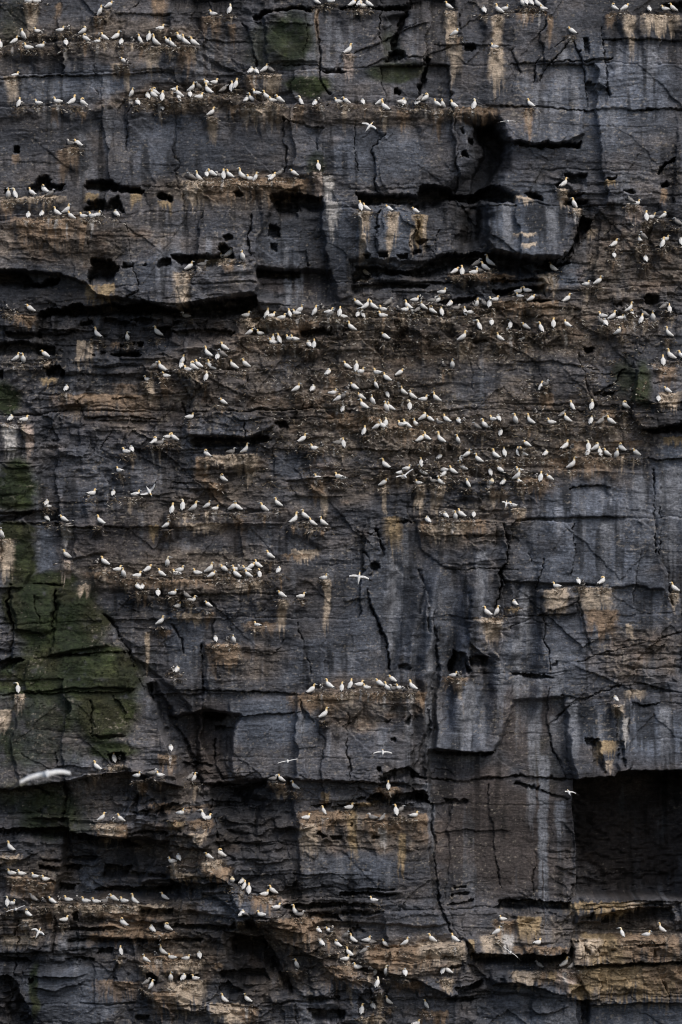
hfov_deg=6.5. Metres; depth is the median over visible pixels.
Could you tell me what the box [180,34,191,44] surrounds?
gannet
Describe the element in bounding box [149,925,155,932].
gannet
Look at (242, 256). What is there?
gannet
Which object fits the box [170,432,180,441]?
gannet
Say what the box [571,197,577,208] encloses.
gannet
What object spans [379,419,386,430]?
gannet
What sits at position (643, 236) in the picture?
young gannet
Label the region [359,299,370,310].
gannet
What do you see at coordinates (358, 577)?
flying gannet
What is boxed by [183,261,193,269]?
gannet
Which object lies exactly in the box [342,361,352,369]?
gannet
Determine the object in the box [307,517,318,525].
gannet
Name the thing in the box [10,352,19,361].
gannet
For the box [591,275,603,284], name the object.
gannet
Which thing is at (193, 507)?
gannet
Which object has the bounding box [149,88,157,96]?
gannet
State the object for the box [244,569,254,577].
gannet
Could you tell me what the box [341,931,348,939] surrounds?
young gannet
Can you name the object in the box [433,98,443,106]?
gannet
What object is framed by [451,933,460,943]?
gannet
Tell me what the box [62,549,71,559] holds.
gannet
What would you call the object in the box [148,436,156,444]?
gannet
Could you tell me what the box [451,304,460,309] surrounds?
young gannet
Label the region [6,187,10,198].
gannet
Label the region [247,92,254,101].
gannet
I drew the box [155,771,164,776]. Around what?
gannet
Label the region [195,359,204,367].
gannet
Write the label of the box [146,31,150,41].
gannet
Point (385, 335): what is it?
gannet
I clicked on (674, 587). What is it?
gannet
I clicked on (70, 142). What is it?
young gannet
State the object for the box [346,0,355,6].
gannet
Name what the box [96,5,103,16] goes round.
gannet
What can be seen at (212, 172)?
gannet
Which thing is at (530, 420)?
gannet
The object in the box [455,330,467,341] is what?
gannet
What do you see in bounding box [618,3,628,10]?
gannet
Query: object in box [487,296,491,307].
gannet
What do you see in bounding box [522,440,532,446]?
gannet
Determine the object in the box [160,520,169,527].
gannet
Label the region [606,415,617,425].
gannet
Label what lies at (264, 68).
gannet
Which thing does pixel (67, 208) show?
gannet
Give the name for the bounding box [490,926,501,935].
gannet
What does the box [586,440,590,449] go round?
gannet
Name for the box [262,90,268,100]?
gannet
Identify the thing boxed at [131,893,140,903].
gannet
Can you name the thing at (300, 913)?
young gannet
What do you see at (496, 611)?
gannet
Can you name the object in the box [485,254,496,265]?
gannet
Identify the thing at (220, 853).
gannet
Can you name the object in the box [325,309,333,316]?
young gannet
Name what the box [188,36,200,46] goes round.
gannet
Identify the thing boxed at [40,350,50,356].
gannet
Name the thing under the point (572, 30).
gannet
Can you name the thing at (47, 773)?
flying gannet
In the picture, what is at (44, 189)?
gannet
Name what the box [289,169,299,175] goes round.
gannet
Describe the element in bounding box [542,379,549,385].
young gannet
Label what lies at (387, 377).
gannet
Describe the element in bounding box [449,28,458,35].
gannet
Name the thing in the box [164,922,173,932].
gannet
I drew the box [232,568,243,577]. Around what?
gannet
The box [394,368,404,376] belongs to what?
gannet
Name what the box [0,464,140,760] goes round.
moss
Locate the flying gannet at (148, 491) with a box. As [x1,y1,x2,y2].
[136,480,156,495]
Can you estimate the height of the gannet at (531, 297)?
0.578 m
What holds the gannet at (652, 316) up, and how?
on the cliff
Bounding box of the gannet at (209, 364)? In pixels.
[207,359,217,370]
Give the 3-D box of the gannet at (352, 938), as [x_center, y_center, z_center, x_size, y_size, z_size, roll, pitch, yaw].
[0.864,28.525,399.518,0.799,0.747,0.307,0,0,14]
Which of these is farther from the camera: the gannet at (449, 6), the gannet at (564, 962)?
the gannet at (449, 6)
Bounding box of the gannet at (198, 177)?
[195,170,203,180]
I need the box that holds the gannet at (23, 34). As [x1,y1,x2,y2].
[20,28,26,39]
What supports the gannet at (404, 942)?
on the cliff
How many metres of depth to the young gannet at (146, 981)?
398.83 m
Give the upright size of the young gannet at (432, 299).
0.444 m
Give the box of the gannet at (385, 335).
[380,332,392,340]
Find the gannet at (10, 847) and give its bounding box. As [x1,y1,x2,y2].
[6,840,15,851]
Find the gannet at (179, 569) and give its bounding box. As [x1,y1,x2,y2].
[174,565,183,571]
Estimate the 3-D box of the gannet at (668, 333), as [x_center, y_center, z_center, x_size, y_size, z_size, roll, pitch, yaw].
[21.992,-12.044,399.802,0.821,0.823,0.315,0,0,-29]
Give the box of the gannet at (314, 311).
[311,305,317,315]
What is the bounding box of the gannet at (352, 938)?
[349,933,359,943]
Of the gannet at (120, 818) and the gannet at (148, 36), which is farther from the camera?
the gannet at (148, 36)
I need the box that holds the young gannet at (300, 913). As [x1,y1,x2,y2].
[294,910,303,915]
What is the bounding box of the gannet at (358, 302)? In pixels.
[352,298,362,305]
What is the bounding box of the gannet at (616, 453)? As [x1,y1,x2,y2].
[614,448,618,456]
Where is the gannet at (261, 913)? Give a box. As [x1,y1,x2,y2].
[257,910,267,915]
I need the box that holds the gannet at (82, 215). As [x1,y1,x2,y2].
[79,212,88,217]
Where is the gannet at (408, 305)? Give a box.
[404,300,413,309]
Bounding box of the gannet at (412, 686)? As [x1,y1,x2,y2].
[407,679,419,690]
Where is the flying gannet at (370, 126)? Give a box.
[359,122,377,131]
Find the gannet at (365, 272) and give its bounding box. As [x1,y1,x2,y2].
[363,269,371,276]
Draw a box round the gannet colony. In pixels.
[0,0,681,1023]
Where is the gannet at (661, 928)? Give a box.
[658,922,668,932]
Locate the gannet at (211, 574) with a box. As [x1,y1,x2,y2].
[205,570,216,578]
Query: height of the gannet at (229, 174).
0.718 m
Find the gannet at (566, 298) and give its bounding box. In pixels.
[560,293,571,303]
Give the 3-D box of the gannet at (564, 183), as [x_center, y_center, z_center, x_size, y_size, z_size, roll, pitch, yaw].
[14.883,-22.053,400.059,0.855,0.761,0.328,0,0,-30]
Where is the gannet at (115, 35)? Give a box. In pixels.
[110,30,121,39]
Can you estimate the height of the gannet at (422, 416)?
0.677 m
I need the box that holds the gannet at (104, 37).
[100,32,110,41]
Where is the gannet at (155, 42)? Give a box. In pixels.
[151,33,160,46]
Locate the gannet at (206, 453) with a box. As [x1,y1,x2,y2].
[204,449,212,456]
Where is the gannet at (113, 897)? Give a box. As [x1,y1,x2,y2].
[108,893,119,902]
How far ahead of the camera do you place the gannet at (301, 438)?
399.33 m
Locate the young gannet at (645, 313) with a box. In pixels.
[641,309,649,317]
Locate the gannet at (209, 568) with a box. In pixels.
[203,562,213,573]
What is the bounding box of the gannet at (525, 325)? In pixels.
[521,322,530,329]
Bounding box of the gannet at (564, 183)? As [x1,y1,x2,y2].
[558,177,567,186]
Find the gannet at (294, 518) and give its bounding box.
[287,511,298,524]
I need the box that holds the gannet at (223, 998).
[220,993,229,1003]
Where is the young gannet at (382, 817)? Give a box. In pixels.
[378,813,384,821]
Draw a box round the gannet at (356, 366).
[354,360,358,371]
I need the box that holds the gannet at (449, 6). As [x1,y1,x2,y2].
[444,1,454,10]
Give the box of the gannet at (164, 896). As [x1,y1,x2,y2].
[160,892,170,899]
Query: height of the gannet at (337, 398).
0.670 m
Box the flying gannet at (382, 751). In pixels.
[370,749,395,754]
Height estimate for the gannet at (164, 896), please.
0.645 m
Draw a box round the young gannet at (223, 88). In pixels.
[217,85,227,93]
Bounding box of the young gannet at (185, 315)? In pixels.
[180,311,192,317]
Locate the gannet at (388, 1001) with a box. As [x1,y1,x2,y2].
[385,995,393,1004]
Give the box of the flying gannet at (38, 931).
[28,928,45,938]
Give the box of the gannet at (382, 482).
[377,478,387,485]
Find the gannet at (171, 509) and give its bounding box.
[169,502,174,513]
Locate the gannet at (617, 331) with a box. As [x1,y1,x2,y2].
[612,326,620,335]
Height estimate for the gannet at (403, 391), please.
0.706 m
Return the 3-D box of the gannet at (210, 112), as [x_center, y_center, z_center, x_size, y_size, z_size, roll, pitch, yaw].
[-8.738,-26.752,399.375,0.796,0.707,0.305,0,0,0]
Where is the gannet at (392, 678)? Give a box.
[387,675,397,683]
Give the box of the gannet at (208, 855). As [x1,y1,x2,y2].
[204,852,214,860]
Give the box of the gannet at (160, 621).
[154,615,163,624]
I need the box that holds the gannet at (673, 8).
[668,3,678,12]
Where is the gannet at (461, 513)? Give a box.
[458,508,467,518]
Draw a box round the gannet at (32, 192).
[29,187,37,196]
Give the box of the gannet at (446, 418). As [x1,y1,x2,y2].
[442,414,452,423]
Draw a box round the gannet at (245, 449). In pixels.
[239,443,249,452]
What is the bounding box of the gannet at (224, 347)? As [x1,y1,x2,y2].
[219,342,230,350]
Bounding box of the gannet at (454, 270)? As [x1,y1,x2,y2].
[449,267,459,274]
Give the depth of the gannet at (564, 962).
398.97 m
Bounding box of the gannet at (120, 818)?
[115,813,125,822]
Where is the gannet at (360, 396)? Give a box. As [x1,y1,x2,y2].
[358,392,367,399]
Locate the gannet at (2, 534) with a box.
[0,527,4,538]
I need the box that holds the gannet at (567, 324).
[564,319,572,327]
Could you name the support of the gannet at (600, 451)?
on the cliff
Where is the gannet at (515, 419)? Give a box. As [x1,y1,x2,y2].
[512,413,517,424]
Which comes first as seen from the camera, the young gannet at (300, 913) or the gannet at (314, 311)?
the young gannet at (300, 913)
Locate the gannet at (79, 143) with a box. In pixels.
[73,139,84,146]
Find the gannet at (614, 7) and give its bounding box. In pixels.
[611,3,618,10]
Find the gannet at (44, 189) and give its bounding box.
[41,184,48,192]
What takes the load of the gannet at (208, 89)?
on the cliff
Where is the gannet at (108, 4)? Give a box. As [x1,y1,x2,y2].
[103,1,113,8]
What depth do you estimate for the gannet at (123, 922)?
399.39 m
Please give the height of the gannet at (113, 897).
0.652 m
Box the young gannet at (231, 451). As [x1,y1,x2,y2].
[225,447,235,453]
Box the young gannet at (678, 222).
[672,217,681,226]
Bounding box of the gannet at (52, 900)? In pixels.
[48,896,57,904]
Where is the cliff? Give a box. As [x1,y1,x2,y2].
[0,0,681,1023]
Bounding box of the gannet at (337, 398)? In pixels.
[331,393,340,401]
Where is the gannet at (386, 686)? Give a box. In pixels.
[384,681,390,689]
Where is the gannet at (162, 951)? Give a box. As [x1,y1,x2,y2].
[158,944,167,955]
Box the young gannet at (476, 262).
[469,258,480,266]
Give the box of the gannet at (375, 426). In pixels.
[370,421,379,430]
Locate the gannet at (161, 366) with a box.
[157,361,168,372]
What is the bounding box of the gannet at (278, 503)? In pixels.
[274,497,284,507]
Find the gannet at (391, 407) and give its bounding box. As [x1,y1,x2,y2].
[387,401,396,410]
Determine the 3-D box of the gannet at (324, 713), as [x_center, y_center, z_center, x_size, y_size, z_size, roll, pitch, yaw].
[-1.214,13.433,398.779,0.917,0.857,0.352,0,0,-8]
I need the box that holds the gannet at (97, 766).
[93,760,102,771]
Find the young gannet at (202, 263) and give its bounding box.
[195,260,207,265]
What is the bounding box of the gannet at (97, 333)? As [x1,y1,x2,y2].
[93,327,103,338]
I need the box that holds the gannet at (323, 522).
[320,516,329,525]
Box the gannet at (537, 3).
[535,0,542,8]
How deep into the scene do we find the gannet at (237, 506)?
399.82 m
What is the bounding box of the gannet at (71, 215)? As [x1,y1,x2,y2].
[66,211,76,218]
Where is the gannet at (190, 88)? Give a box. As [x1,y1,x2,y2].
[185,82,194,91]
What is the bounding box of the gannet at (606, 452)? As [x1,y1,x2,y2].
[602,448,611,457]
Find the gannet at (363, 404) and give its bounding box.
[358,399,370,410]
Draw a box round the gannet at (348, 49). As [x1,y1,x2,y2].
[341,43,352,53]
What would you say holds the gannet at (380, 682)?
on the cliff
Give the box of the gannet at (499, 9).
[495,3,504,14]
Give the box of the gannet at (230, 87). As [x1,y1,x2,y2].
[229,81,233,91]
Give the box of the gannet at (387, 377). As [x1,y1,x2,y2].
[383,372,393,381]
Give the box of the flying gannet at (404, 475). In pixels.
[394,467,416,477]
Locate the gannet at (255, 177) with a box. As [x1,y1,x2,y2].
[252,172,258,181]
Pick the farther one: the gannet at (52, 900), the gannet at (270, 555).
the gannet at (270, 555)
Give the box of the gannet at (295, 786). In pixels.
[291,780,301,790]
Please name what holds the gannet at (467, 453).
on the cliff
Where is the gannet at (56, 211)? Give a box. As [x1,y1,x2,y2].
[53,206,63,215]
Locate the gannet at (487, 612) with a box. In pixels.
[482,606,493,616]
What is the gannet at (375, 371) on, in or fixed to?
on the cliff
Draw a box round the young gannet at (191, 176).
[187,172,197,179]
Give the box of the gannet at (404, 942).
[399,937,409,945]
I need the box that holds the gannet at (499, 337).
[496,332,505,340]
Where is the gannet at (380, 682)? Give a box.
[374,678,383,687]
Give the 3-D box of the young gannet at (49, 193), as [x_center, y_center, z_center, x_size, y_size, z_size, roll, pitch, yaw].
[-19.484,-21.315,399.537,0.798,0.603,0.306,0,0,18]
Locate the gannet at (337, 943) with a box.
[334,939,343,948]
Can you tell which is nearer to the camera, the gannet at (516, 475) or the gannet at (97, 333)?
the gannet at (516, 475)
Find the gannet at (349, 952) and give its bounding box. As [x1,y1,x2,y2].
[345,946,354,957]
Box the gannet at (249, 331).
[245,328,253,334]
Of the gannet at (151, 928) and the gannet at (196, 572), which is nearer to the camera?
the gannet at (151, 928)
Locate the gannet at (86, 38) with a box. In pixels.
[83,33,89,40]
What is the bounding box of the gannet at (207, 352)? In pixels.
[203,346,214,357]
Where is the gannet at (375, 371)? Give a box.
[372,368,383,373]
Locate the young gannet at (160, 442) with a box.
[153,438,165,443]
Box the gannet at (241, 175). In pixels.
[237,167,246,180]
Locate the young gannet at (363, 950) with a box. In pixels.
[357,946,368,953]
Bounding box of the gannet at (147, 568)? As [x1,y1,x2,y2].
[141,564,151,573]
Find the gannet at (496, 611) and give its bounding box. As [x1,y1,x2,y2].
[493,605,499,616]
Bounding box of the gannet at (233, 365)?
[229,359,240,368]
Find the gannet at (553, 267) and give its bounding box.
[548,262,558,270]
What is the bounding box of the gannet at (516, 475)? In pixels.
[510,468,520,480]
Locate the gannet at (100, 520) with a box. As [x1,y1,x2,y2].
[95,514,106,525]
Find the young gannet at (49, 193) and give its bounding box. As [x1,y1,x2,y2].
[44,189,54,196]
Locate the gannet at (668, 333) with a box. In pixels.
[665,326,674,337]
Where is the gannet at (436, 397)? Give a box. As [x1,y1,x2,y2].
[431,392,442,401]
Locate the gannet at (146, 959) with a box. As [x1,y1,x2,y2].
[142,954,151,963]
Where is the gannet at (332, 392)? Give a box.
[327,388,337,394]
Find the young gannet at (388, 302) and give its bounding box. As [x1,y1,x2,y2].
[382,297,391,305]
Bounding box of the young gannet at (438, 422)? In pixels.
[436,418,443,424]
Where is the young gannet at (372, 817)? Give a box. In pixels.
[367,813,378,819]
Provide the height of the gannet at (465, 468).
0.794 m
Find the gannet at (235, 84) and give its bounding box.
[232,78,237,88]
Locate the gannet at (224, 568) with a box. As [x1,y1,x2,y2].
[220,564,227,573]
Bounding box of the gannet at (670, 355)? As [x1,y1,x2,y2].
[666,348,677,360]
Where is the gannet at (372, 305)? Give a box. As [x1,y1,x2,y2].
[369,300,380,309]
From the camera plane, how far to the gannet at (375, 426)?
398.66 m
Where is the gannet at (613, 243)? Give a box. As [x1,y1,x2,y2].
[608,238,618,248]
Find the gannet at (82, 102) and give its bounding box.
[80,97,87,104]
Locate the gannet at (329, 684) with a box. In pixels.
[324,678,335,688]
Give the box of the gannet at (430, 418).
[426,415,435,422]
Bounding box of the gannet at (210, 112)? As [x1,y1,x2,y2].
[205,107,215,115]
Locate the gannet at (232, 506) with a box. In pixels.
[227,501,235,511]
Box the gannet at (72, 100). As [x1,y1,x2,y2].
[65,94,75,104]
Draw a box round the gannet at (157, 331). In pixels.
[152,325,164,336]
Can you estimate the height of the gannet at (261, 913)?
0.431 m
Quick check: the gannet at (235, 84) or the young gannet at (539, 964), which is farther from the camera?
the gannet at (235, 84)
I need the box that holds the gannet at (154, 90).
[152,87,159,94]
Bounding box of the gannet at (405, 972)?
[402,968,407,975]
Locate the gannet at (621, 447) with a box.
[618,442,627,452]
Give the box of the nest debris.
[0,2,681,1021]
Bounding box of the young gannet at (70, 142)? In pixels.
[67,139,76,144]
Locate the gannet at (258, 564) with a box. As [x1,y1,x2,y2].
[255,559,263,567]
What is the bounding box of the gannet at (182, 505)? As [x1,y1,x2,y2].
[180,499,184,510]
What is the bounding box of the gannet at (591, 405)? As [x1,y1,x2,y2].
[589,399,593,410]
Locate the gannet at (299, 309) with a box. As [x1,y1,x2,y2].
[292,304,302,314]
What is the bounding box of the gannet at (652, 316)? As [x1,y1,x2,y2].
[650,311,654,320]
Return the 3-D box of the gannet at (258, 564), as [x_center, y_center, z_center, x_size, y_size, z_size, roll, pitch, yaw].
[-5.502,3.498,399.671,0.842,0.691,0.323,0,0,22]
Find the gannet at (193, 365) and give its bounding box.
[190,361,199,369]
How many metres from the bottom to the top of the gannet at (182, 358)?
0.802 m
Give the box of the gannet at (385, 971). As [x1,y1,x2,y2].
[384,965,388,976]
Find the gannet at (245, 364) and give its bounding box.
[241,358,250,367]
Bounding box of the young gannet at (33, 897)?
[30,893,39,902]
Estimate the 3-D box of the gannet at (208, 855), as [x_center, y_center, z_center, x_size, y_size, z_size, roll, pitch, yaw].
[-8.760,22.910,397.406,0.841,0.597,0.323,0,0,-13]
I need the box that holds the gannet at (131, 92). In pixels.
[128,87,133,97]
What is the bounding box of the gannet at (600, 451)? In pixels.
[598,446,602,456]
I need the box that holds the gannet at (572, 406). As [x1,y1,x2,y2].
[569,400,575,410]
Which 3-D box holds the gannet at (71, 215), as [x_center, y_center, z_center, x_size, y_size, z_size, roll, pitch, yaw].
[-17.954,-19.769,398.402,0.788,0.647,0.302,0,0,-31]
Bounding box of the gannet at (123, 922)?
[120,917,130,926]
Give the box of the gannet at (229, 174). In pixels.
[225,169,235,177]
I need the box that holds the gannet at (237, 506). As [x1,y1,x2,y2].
[233,501,243,510]
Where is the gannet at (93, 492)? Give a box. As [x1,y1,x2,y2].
[85,489,96,494]
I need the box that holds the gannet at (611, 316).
[608,310,616,318]
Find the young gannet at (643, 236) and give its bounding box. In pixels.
[640,231,647,240]
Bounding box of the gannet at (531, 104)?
[527,98,535,106]
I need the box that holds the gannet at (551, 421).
[546,418,558,423]
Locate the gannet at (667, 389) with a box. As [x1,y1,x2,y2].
[664,386,673,394]
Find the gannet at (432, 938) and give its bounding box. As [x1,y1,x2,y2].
[428,933,437,942]
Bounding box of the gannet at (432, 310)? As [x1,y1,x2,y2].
[429,305,438,313]
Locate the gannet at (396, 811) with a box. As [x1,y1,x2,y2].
[393,804,398,815]
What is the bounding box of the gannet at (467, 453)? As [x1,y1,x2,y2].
[461,449,471,456]
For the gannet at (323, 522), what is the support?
on the cliff
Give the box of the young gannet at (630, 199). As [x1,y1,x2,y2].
[627,196,635,203]
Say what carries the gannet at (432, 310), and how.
on the cliff
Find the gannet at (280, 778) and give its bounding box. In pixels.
[277,774,286,781]
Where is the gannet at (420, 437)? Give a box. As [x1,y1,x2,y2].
[414,434,423,442]
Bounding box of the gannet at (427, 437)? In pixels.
[422,431,432,440]
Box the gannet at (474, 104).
[471,98,476,109]
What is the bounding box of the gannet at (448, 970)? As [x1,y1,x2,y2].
[445,967,454,974]
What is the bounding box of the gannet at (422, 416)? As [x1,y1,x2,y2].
[417,412,425,420]
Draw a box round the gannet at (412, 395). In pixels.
[408,390,417,399]
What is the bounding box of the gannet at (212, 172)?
[206,168,217,176]
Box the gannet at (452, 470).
[448,465,458,475]
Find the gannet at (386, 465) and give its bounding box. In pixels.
[380,458,392,469]
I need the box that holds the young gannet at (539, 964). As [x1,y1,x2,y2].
[536,960,544,968]
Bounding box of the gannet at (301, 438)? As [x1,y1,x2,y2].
[295,433,306,443]
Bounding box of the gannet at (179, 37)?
[175,32,181,40]
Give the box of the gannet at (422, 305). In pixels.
[420,300,427,309]
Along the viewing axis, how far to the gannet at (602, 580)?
399.39 m
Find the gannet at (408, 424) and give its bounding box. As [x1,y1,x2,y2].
[401,419,413,428]
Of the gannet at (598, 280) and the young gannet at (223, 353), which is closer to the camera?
the young gannet at (223, 353)
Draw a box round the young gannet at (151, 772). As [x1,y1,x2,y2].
[146,768,157,774]
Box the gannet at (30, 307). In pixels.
[25,304,36,312]
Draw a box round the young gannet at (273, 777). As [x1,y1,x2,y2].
[267,774,278,779]
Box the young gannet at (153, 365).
[149,361,156,369]
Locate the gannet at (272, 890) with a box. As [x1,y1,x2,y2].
[268,885,279,894]
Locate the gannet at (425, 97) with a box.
[420,93,428,102]
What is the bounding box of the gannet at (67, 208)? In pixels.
[61,203,70,213]
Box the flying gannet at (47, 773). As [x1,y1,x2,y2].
[9,769,80,789]
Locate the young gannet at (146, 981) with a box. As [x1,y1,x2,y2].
[140,977,150,984]
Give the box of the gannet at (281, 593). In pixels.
[277,590,287,598]
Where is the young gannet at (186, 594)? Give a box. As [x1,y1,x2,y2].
[182,590,192,599]
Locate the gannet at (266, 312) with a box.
[263,307,268,318]
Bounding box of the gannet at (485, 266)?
[480,261,491,271]
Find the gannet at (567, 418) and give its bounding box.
[563,413,571,421]
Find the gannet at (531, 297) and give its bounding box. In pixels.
[525,294,535,302]
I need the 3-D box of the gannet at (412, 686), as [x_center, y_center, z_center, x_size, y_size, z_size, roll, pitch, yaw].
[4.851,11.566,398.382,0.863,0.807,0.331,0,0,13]
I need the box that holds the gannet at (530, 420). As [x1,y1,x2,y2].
[526,413,536,423]
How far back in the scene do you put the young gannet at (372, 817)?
398.71 m
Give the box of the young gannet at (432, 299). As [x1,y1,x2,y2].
[426,296,436,301]
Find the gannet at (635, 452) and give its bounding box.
[632,448,641,457]
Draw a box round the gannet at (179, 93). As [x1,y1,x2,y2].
[175,87,185,97]
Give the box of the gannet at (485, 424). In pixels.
[481,418,492,429]
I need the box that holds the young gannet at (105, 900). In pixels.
[100,896,109,902]
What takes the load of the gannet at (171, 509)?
on the cliff
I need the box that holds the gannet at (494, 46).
[490,43,500,47]
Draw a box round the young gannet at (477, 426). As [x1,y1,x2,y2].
[472,422,482,429]
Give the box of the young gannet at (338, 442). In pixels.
[331,438,342,444]
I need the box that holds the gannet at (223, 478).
[220,473,229,482]
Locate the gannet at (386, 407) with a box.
[384,401,388,411]
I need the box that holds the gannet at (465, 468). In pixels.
[458,460,469,471]
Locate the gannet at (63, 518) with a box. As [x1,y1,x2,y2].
[58,515,69,522]
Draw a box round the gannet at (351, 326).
[346,321,357,330]
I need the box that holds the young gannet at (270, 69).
[268,65,275,72]
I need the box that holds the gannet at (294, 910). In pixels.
[292,904,298,916]
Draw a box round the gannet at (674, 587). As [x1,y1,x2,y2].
[669,582,681,591]
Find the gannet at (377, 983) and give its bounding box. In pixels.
[374,976,379,987]
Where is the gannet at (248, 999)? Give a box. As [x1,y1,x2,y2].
[244,993,254,1003]
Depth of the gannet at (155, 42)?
399.09 m
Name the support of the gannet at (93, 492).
on the cliff
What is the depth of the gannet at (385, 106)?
398.63 m
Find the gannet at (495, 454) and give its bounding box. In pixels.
[492,448,501,459]
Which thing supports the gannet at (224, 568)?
on the cliff
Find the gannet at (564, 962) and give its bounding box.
[557,956,569,966]
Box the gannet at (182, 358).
[178,354,185,365]
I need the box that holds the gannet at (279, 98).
[274,94,285,102]
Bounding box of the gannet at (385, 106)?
[380,100,392,110]
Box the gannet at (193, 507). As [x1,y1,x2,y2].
[188,501,198,512]
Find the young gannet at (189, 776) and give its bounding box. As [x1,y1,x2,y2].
[186,772,193,780]
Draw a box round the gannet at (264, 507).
[259,502,269,511]
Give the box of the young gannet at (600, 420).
[594,416,604,424]
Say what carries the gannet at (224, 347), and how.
on the cliff
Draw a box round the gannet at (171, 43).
[168,38,175,46]
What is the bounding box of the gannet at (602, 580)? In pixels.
[596,576,604,585]
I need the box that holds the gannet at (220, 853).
[217,848,227,858]
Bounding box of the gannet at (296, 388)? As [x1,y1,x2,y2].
[289,383,300,391]
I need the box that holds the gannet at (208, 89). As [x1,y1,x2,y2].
[204,82,214,93]
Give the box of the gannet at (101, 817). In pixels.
[95,812,105,820]
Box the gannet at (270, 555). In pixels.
[265,550,275,559]
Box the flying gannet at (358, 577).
[346,572,371,583]
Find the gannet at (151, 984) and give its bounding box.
[148,979,153,990]
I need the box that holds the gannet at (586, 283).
[581,280,589,285]
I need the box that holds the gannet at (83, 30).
[77,26,86,34]
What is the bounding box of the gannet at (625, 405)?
[622,400,630,408]
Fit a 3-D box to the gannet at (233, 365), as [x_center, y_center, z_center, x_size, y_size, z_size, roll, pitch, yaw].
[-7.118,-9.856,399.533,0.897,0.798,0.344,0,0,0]
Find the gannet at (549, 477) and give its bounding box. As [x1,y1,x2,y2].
[545,474,554,480]
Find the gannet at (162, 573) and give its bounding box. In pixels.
[157,568,167,576]
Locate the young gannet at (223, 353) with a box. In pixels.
[218,349,227,356]
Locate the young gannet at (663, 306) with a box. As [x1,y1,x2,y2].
[658,302,667,309]
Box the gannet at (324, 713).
[317,707,328,719]
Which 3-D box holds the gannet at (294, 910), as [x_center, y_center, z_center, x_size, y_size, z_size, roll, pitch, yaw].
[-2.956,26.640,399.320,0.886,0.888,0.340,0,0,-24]
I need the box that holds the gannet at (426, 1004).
[423,999,428,1009]
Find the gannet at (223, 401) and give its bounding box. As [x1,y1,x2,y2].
[218,398,227,405]
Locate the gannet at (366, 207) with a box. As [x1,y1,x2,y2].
[362,203,371,210]
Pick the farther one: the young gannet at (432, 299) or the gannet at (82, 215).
the young gannet at (432, 299)
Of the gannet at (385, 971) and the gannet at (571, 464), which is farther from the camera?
the gannet at (571, 464)
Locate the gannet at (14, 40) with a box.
[8,36,19,45]
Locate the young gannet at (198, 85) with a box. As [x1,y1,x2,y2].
[195,81,201,90]
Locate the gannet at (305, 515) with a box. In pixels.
[301,509,308,520]
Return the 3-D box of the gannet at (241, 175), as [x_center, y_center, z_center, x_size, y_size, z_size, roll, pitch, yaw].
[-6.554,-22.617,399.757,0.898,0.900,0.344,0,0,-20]
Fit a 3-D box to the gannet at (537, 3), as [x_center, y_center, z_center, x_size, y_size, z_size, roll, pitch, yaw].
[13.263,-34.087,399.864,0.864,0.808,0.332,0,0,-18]
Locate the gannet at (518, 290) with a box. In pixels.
[512,287,522,292]
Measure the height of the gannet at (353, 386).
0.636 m
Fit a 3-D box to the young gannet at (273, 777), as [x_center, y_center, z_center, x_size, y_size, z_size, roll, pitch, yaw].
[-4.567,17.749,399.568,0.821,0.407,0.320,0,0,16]
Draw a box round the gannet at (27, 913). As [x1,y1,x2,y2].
[25,908,33,917]
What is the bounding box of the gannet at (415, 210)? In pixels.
[411,207,421,213]
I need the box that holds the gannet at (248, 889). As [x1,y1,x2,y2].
[246,883,250,894]
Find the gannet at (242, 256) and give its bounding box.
[240,250,244,260]
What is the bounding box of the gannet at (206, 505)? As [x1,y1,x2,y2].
[201,500,210,509]
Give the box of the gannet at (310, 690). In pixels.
[304,683,316,694]
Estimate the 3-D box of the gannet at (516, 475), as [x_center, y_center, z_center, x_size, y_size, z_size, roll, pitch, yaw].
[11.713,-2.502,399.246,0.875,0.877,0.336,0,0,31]
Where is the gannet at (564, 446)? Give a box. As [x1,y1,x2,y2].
[559,439,569,450]
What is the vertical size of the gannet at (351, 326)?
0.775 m
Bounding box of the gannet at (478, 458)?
[474,453,485,462]
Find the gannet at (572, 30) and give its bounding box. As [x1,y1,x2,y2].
[567,26,578,34]
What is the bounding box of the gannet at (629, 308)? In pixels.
[624,301,633,310]
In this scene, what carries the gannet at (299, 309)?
on the cliff
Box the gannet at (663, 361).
[661,355,665,365]
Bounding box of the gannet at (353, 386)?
[350,382,359,389]
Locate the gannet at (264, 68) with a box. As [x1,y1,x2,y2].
[259,63,267,71]
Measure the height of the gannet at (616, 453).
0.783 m
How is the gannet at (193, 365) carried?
on the cliff
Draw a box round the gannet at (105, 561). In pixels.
[100,556,111,565]
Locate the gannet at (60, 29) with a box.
[54,26,65,31]
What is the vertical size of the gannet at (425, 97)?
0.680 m
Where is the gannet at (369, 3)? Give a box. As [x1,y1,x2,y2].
[366,0,374,7]
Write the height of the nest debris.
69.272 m
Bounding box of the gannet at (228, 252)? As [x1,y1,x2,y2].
[222,248,232,257]
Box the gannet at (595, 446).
[590,442,598,451]
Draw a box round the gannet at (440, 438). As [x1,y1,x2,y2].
[437,431,447,443]
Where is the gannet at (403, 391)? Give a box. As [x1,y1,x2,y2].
[399,386,408,394]
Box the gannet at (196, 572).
[193,568,203,574]
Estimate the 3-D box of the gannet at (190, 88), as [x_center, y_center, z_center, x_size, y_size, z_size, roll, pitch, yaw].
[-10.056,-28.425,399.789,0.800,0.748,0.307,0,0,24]
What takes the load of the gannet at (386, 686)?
on the cliff
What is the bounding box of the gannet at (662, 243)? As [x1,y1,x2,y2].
[660,237,664,248]
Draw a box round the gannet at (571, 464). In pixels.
[564,456,576,469]

